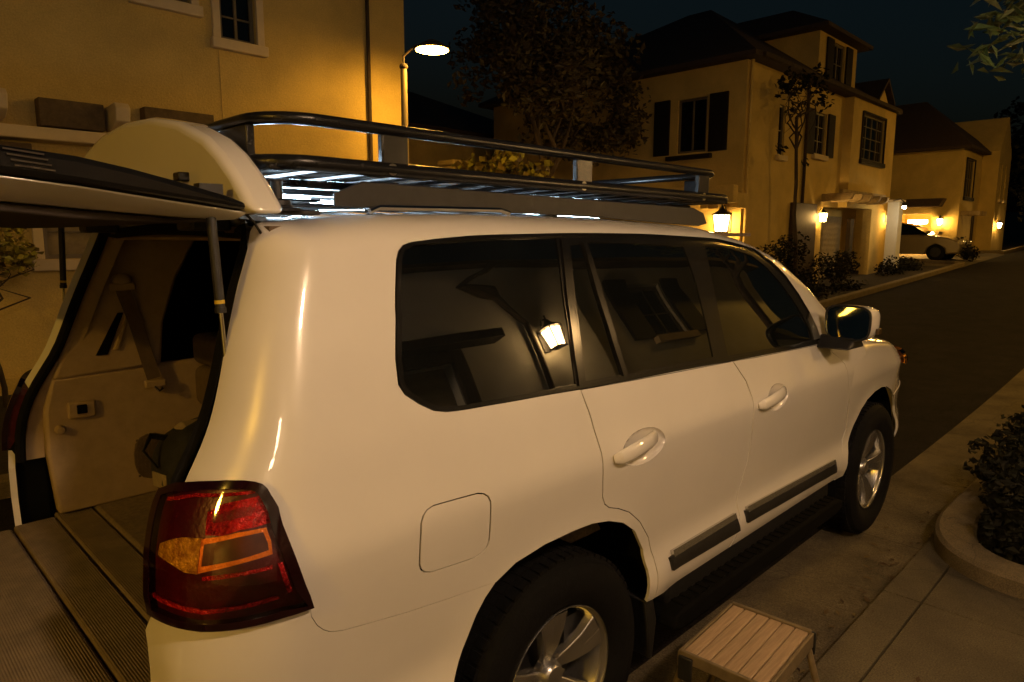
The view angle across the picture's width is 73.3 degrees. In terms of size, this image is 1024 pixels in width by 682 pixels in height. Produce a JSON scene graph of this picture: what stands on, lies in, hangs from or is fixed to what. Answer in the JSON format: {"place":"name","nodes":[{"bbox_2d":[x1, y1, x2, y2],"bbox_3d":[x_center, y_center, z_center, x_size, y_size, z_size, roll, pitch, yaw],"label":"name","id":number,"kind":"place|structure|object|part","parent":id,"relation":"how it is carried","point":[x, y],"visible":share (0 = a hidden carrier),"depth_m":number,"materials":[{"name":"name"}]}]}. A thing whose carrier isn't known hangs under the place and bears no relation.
{"place":"outdoors","nodes":[
{"label":"outdoors","id":0,"kind":"place"},
{"bbox_2d":[142,417,197,487],"bbox_3d":[-1.212,0.462,2.651,0.260,0.336,0.397,8,12,44],"label":"duffel bag","id":1,"kind":"object","parent":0,"point":[168,451],"visible":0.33,"depth_m":2.53,"materials":[{"name":"black fabric"}]},
{"bbox_2d":[0,0,404,395],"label":"house","id":2,"kind":"structure","parent":0,"point":[79,78],"depth_m":8.24,"materials":[{"name":"beige paint"}]},
{"bbox_2d":[31,227,90,271],"bbox_3d":[-4.761,-1.393,7.916,0.195,1.136,1.370,8,12,44],"label":"window","id":3,"kind":"structure","parent":2,"relation":"in","point":[45,239],"depth_m":7.68,"materials":[{"name":"glass"}]},
{"bbox_2d":[128,0,203,18],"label":"window","id":4,"kind":"structure","parent":2,"relation":"in","point":[192,9],"depth_m":8.19,"materials":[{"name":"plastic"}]},
{"bbox_2d":[210,0,268,57],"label":"window","id":5,"kind":"structure","parent":2,"relation":"in","point":[231,20],"depth_m":8.83,"materials":[{"name":"plastic"}]},
{"bbox_2d":[437,159,467,169],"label":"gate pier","id":6,"kind":"structure","parent":0,"point":[446,163],"depth_m":13.15,"materials":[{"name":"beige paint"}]},
{"bbox_2d":[0,266,944,474],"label":"planting strip","id":7,"kind":"object","parent":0,"point":[872,279],"visible":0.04,"depth_m":18.71,"materials":[{"name":"soil"}]},
{"bbox_2d":[0,228,44,406],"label":"leafy shrub","id":8,"kind":"object","parent":7,"relation":"on","point":[19,257],"visible":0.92,"depth_m":6.76,"materials":[{"name":"green plant"}]},
{"bbox_2d":[756,231,825,285],"bbox_3d":[6.359,-1.735,15.908,1.164,1.592,2.242,8,12,44],"label":"round shrub","id":9,"kind":"object","parent":7,"relation":"on","point":[779,253],"visible":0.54,"depth_m":15.76,"materials":[{"name":"green plant"}]},
{"bbox_2d":[813,247,860,284],"bbox_3d":[8.353,-1.906,17.860,1.230,1.096,1.474,8,12,44],"label":"spiky shrub","id":10,"kind":"object","parent":7,"relation":"on","point":[840,263],"visible":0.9,"depth_m":17.78,"materials":[{"name":"green plant"}]},
{"bbox_2d":[805,278,868,299],"bbox_3d":[7.658,-1.165,16.688,1.022,0.732,5.049,8,12,44],"label":"ground cover shrub","id":11,"kind":"object","parent":7,"relation":"on","point":[817,289],"visible":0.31,"depth_m":16.53,"materials":[{"name":"green plant"}]},
{"bbox_2d":[874,255,923,275],"bbox_3d":[11.983,-2.281,21.233,0.891,0.803,3.539,8,12,44],"label":"clipped hedge","id":12,"kind":"object","parent":7,"relation":"on","point":[901,265],"visible":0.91,"depth_m":20.58,"materials":[{"name":"green plant"}]},
{"bbox_2d":[0,249,1023,674],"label":"road","id":13,"kind":"structure","parent":0,"point":[956,335],"depth_m":10.47,"materials":[{"name":"grey asphalt"}]},
{"bbox_2d":[0,111,907,681],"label":"suv","id":14,"kind":"object","parent":13,"relation":"on","point":[456,425],"visible":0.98,"depth_m":1.97,"materials":[{"name":"white paint"}]},
{"bbox_3d":[-0.145,0.482,1.736,0.220,0.177,0.025,-8,12,-43],"label":"fuel door","id":15,"kind":"part","parent":14,"relation":"part of","materials":[{"name":"white paint"}]},
{"bbox_3d":[-0.055,-0.064,1.904,0.138,0.440,0.672,8,12,44],"label":"quarter window","id":16,"kind":"part","parent":14,"relation":"part of","materials":[{"name":"black glass"}]},
{"bbox_3d":[0.569,0.269,2.512,0.236,1.275,1.086,8,12,44],"label":"rear door","id":17,"kind":"part","parent":14,"relation":"part of","materials":[{"name":"white paint"}]},
{"bbox_3d":[1.314,0.177,3.250,0.229,1.244,1.343,8,12,44],"label":"front door","id":18,"kind":"part","parent":14,"relation":"part of","materials":[{"name":"white paint"}]},
{"bbox_2d":[627,526,919,681],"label":"gutter","id":19,"kind":"object","parent":13,"relation":"on","point":[808,582],"visible":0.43,"depth_m":3.53,"materials":[{"name":"concrete"}]},
{"bbox_2d":[673,602,819,681],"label":"step stool","id":20,"kind":"object","parent":19,"relation":"on","point":[734,642],"visible":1,"depth_m":2.37,"materials":[{"name":"wood"}]},
{"bbox_2d":[862,374,1023,548],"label":"sidewalk","id":21,"kind":"structure","parent":13,"relation":"on","point":[922,480],"depth_m":5.22,"materials":[{"name":"concrete"}]},
{"bbox_2d":[796,429,1023,681],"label":"leaf litter","id":22,"kind":"object","parent":21,"relation":"on","point":[854,615],"visible":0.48,"depth_m":3.74,"materials":[{"name":"brown plant"}]},
{"bbox_2d":[403,0,1023,211],"label":"sky","id":23,"kind":"structure","parent":0,"point":[910,39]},
{"bbox_2d":[862,604,1023,681],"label":"driveway","id":24,"kind":"structure","parent":0,"point":[931,644],"depth_m":2.90,"materials":[{"name":"concrete"}]},
{"bbox_2d":[864,212,1023,563],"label":"ground","id":25,"kind":"structure","parent":0,"point":[1013,235],"depth_m":46.32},
{"bbox_2d":[399,39,449,163],"bbox_3d":[-1.196,-1.886,9.868,0.682,4.590,0.478,4,9,27],"label":"street lamp","id":26,"kind":"object","parent":25,"relation":"on","point":[432,47],"visible":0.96,"depth_m":9.53,"materials":[{"name":"metal"}]},
{"bbox_2d":[407,91,493,169],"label":"house","id":27,"kind":"structure","parent":25,"relation":"on","point":[424,112],"depth_m":20.82,"materials":[{"name":"beige paint"}]},
{"bbox_2d":[0,260,964,499],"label":"kerb","id":28,"kind":"structure","parent":25,"relation":"on","point":[5,492],"depth_m":17.30,"materials":[{"name":"concrete"}]},
{"bbox_2d":[452,149,553,177],"bbox_3d":[-0.123,-1.906,13.117,1.729,3.481,1.860,8,12,44],"label":"shrub","id":29,"kind":"object","parent":25,"relation":"on","point":[501,161],"visible":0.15,"depth_m":12.71,"materials":[{"name":"green plant"}]},
{"bbox_2d":[446,0,651,177],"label":"street tree","id":30,"kind":"object","parent":25,"relation":"on","point":[520,70],"visible":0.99,"depth_m":13.35,"materials":[{"name":"green plant"}]},
{"bbox_2d":[478,10,902,286],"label":"house","id":31,"kind":"structure","parent":25,"relation":"on","point":[714,105],"depth_m":17.16,"materials":[{"name":"beige paint"}]},
{"bbox_2d":[678,96,707,153],"bbox_3d":[4.194,-4.968,15.901,0.750,1.217,0.060,8,12,44],"label":"window","id":32,"kind":"structure","parent":31,"relation":"in","point":[692,112],"depth_m":15.91,"materials":[{"name":"glass"}]},
{"bbox_2d":[775,105,787,161],"bbox_3d":[6.344,-4.909,16.243,0.195,1.283,0.520,8,12,44],"label":"window","id":33,"kind":"structure","parent":31,"relation":"in","point":[778,157],"depth_m":16.31,"materials":[{"name":"plastic"}]},
{"bbox_2d":[788,202,816,286],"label":"column","id":34,"kind":"structure","parent":31,"relation":"in","point":[806,213],"depth_m":17.55,"materials":[{"name":"beige paint"}]},
{"bbox_2d":[811,112,828,160],"bbox_3d":[7.963,-5.294,17.831,0.195,1.183,0.930,8,12,44],"label":"window","id":35,"kind":"structure","parent":31,"relation":"in","point":[820,118],"depth_m":17.94,"materials":[{"name":"plastic"}]},
{"bbox_2d":[818,216,840,277],"bbox_3d":[9.053,-2.523,20.171,0.120,2.244,2.500,8,12,44],"label":"garage door","id":36,"kind":"structure","parent":31,"relation":"in","point":[831,228],"depth_m":20.36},
{"bbox_2d":[833,44,842,81],"bbox_3d":[8.747,-7.469,18.613,0.060,1.007,0.800,8,12,44],"label":"window","id":37,"kind":"structure","parent":31,"relation":"in","point":[838,53],"depth_m":18.72,"materials":[{"name":"plastic"}]},
{"bbox_2d":[859,110,886,168],"bbox_3d":[10.425,-5.799,19.915,0.195,1.438,2.030,8,12,44],"label":"window","id":38,"kind":"structure","parent":31,"relation":"in","point":[871,131],"depth_m":20.02,"materials":[{"name":"glass"}]},
{"bbox_2d":[774,62,834,274],"bbox_3d":[6.191,-3.361,15.139,1.117,5.298,1.890,8,12,44],"label":"slender tree","id":39,"kind":"object","parent":25,"relation":"on","point":[786,87],"visible":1,"depth_m":15.02,"materials":[{"name":"green plant"}]},
{"bbox_2d":[800,591,919,681],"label":"driveway lip","id":40,"kind":"object","parent":25,"relation":"on","point":[858,649],"visible":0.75,"depth_m":2.99,"materials":[{"name":"grey concrete"}]},
{"bbox_2d":[882,198,906,273],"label":"porch column","id":41,"kind":"structure","parent":25,"relation":"on","point":[896,207],"depth_m":20.68,"materials":[{"name":"paint"}]},
{"bbox_2d":[884,537,948,605],"bbox_3d":[2.212,1.244,3.675,0.162,0.090,0.870,8,12,44],"label":"driveway lip","id":42,"kind":"object","parent":25,"relation":"on","point":[920,575],"visible":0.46,"depth_m":3.57,"materials":[{"name":"grey concrete"}]},
{"bbox_2d":[890,102,1011,255],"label":"house","id":43,"kind":"structure","parent":25,"relation":"on","point":[949,177],"depth_m":28.81,"materials":[{"name":"beige paint"}]},
{"bbox_2d":[963,157,976,200],"bbox_3d":[18.762,-6.625,28.269,0.195,1.686,1.580,8,12,44],"label":"window","id":44,"kind":"structure","parent":43,"relation":"in","point":[969,164],"depth_m":28.49,"materials":[{"name":"plastic"}]},
{"bbox_2d":[969,216,973,246],"bbox_3d":[19.625,-4.410,29.438,0.027,2.096,0.400,8,12,44],"label":"door panel","id":45,"kind":"structure","parent":43,"relation":"in","point":[972,218],"depth_m":29.33,"materials":[{"name":"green wood"}]},
{"bbox_2d":[934,444,1023,599],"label":"kerb","id":46,"kind":"structure","parent":25,"relation":"on","point":[959,548],"depth_m":3.68,"materials":[{"name":"concrete"}]},
{"bbox_2d":[947,0,1023,80],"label":"overhanging tree","id":47,"kind":"object","parent":25,"relation":"on","point":[1007,18],"visible":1,"depth_m":4.64,"materials":[{"name":"green plant"}]},
{"bbox_2d":[978,512,993,536],"bbox_3d":[16.497,-1.391,15.707,2.740,1.576,37.500,8,12,44],"label":"planter bed","id":48,"kind":"object","parent":25,"relation":"on","point":[981,529],"depth_m":4.02,"materials":[{"name":"soil"}]},
{"bbox_2d":[963,431,1023,483],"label":"planter shrub","id":49,"kind":"object","parent":48,"relation":"on","point":[1008,453],"visible":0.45,"depth_m":4.55,"materials":[{"name":"green plant"}]},
{"bbox_2d":[977,482,1023,564],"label":"planter shrub","id":50,"kind":"object","parent":48,"relation":"on","point":[1008,541],"visible":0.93,"depth_m":3.65,"materials":[{"name":"green plant"}]},
{"bbox_2d":[978,457,1023,530],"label":"planter shrub","id":51,"kind":"object","parent":48,"relation":"on","point":[1001,481],"visible":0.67,"depth_m":4.02,"materials":[{"name":"green plant"}]},
{"bbox_2d":[994,404,1023,451],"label":"planter shrub","id":52,"kind":"object","parent":48,"relation":"on","point":[1018,425],"visible":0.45,"depth_m":5.20,"materials":[{"name":"green plant"}]},
{"bbox_2d":[979,245,1023,253],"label":"kerb","id":53,"kind":"structure","parent":25,"relation":"on","point":[1011,250],"depth_m":28.78,"materials":[{"name":"concrete"}]},
{"bbox_2d":[993,96,1023,219],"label":"background tree","id":54,"kind":"object","parent":25,"relation":"on","point":[1016,139],"visible":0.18,"depth_m":37.23,"materials":[{"name":"green plant"}]},
{"bbox_2d":[1008,102,1023,226],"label":"background tree","id":55,"kind":"object","parent":25,"relation":"on","point":[1020,165],"visible":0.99,"depth_m":31.44,"materials":[{"name":"green plant"}]},
{"bbox_2d":[899,253,1005,268],"bbox_3d":[8.008,-4.360,34.636,26.600,0.382,8.300,8,12,44],"label":"side court","id":56,"kind":"object","parent":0,"point":[981,258],"visible":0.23,"depth_m":26.67,"materials":[{"name":"concrete"}]},
{"bbox_2d":[899,223,971,259],"bbox_3d":[15.289,-3.920,27.055,4.450,1.432,1.840,8,12,44],"label":"saloon car","id":57,"kind":"object","parent":56,"relation":"on","point":[920,239],"visible":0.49,"depth_m":25.78,"materials":[{"name":"silver metal"}]},
{"bbox_2d":[947,236,979,261],"bbox_3d":[16.668,-3.391,25.453,0.892,0.980,1.379,3,9,17],"label":"shrub","id":58,"kind":"object","parent":56,"relation":"on","point":[969,253],"visible":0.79,"depth_m":25.08,"materials":[{"name":"green plant"}]},
{"bbox_2d":[923,567,1023,636],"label":"driveway","id":59,"kind":"structure","parent":0,"point":[954,591],"depth_m":3.30,"materials":[{"name":"concrete"}]}
]}

